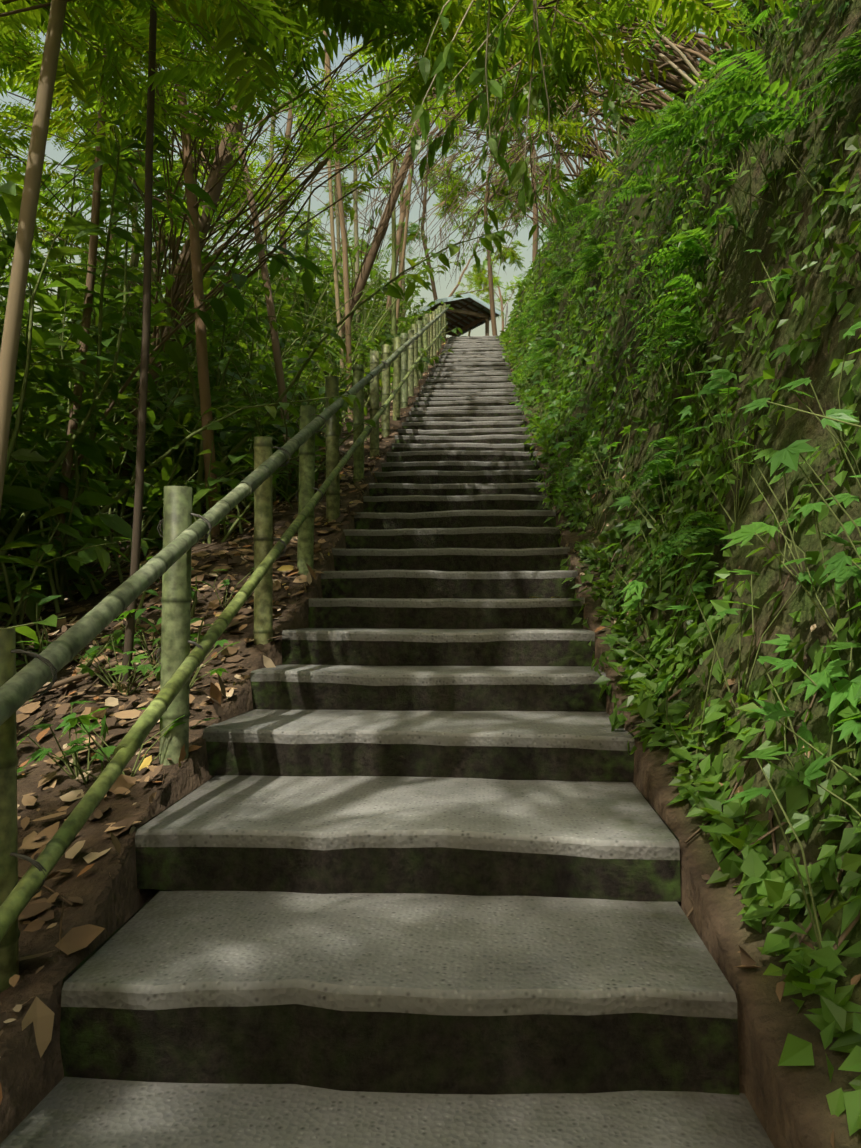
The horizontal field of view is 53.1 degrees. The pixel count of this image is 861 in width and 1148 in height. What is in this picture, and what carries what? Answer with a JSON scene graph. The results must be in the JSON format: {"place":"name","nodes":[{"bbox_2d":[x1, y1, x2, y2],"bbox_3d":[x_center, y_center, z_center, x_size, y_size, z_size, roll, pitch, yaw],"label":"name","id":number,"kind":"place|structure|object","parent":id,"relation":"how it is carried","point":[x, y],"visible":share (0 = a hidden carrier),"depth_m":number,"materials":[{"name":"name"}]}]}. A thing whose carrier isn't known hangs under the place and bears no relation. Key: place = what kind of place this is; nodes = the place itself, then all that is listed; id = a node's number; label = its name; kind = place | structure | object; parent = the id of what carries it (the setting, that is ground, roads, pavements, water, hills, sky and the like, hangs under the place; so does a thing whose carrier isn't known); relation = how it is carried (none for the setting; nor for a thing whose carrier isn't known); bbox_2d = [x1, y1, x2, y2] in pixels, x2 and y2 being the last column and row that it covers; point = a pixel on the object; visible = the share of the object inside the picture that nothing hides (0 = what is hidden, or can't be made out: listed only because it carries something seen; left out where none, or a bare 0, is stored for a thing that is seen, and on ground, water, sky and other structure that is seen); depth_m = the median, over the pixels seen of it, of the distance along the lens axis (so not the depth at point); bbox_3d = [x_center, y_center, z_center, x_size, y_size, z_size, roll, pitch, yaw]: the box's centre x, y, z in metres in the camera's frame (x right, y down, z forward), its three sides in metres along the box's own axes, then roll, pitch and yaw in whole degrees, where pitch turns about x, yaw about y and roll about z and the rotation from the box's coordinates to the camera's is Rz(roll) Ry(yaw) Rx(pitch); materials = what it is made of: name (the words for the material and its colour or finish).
{"place":"outdoors","nodes":[
{"label":"outdoors","id":0,"kind":"place"},
{"bbox_2d":[0,0,743,336],"label":"sky","id":1,"kind":"structure","parent":0,"point":[57,155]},
{"bbox_2d":[0,0,860,1147],"bbox_3d":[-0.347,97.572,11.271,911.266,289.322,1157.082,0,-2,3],"label":"terrain ground","id":2,"kind":"structure","parent":0,"point":[788,1104],"depth_m":3.17,"materials":[{"name":"soil"}]},
{"bbox_2d":[0,304,448,992],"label":"bamboo handrail","id":3,"kind":"object","parent":2,"relation":"on","point":[170,562],"visible":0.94,"depth_m":2.96,"materials":[{"name":"wood"}]},
{"bbox_2d":[17,49,567,321],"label":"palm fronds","id":4,"kind":"object","parent":2,"relation":"on","point":[156,159],"visible":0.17,"depth_m":12.98,"materials":[{"name":"green plant"}]},
{"bbox_2d":[0,336,773,1147],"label":"stairs","id":5,"kind":"structure","parent":2,"relation":"on","point":[444,910],"depth_m":2.30,"materials":[{"name":"concrete"}]},
{"bbox_2d":[0,0,776,668],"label":"trees","id":6,"kind":"object","parent":2,"relation":"on","point":[54,380],"visible":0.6,"depth_m":6.14,"materials":[{"name":"green plant"}]},
{"bbox_2d":[0,0,860,949],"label":"tree branches","id":7,"kind":"object","parent":2,"relation":"on","point":[196,244],"visible":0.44,"depth_m":6.40,"materials":[{"name":"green plant"}]},
{"bbox_2d":[0,0,789,319],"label":"tree foliage","id":8,"kind":"object","parent":7,"relation":"attached to","point":[230,24],"visible":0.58,"depth_m":4.86,"materials":[{"name":"green plant"}]},
{"bbox_2d":[0,315,860,1147],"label":"leaf litter","id":9,"kind":"object","parent":2,"relation":"on","point":[40,1013],"visible":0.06,"depth_m":3.54,"materials":[{"name":"brown plant"}]},
{"bbox_2d":[17,0,860,1135],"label":"ivy or creeping vines","id":10,"kind":"object","parent":2,"relation":"on","point":[763,886],"visible":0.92,"depth_m":3.65,"materials":[{"name":"green plant"}]},
{"bbox_2d":[411,293,500,336],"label":"pavilion","id":11,"kind":"structure","parent":2,"relation":"on","point":[469,312],"depth_m":30.25,"materials":[{"name":"wood"}]},
{"bbox_2d":[505,301,507,329],"bbox_3d":[2.325,-7.485,26.425,0.095,1.095,2.072,0,-2,3],"label":"post","id":12,"kind":"object","parent":2,"relation":"on","point":[506,314],"visible":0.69,"depth_m":25.44,"materials":[{"name":"brown wood"}]}
]}

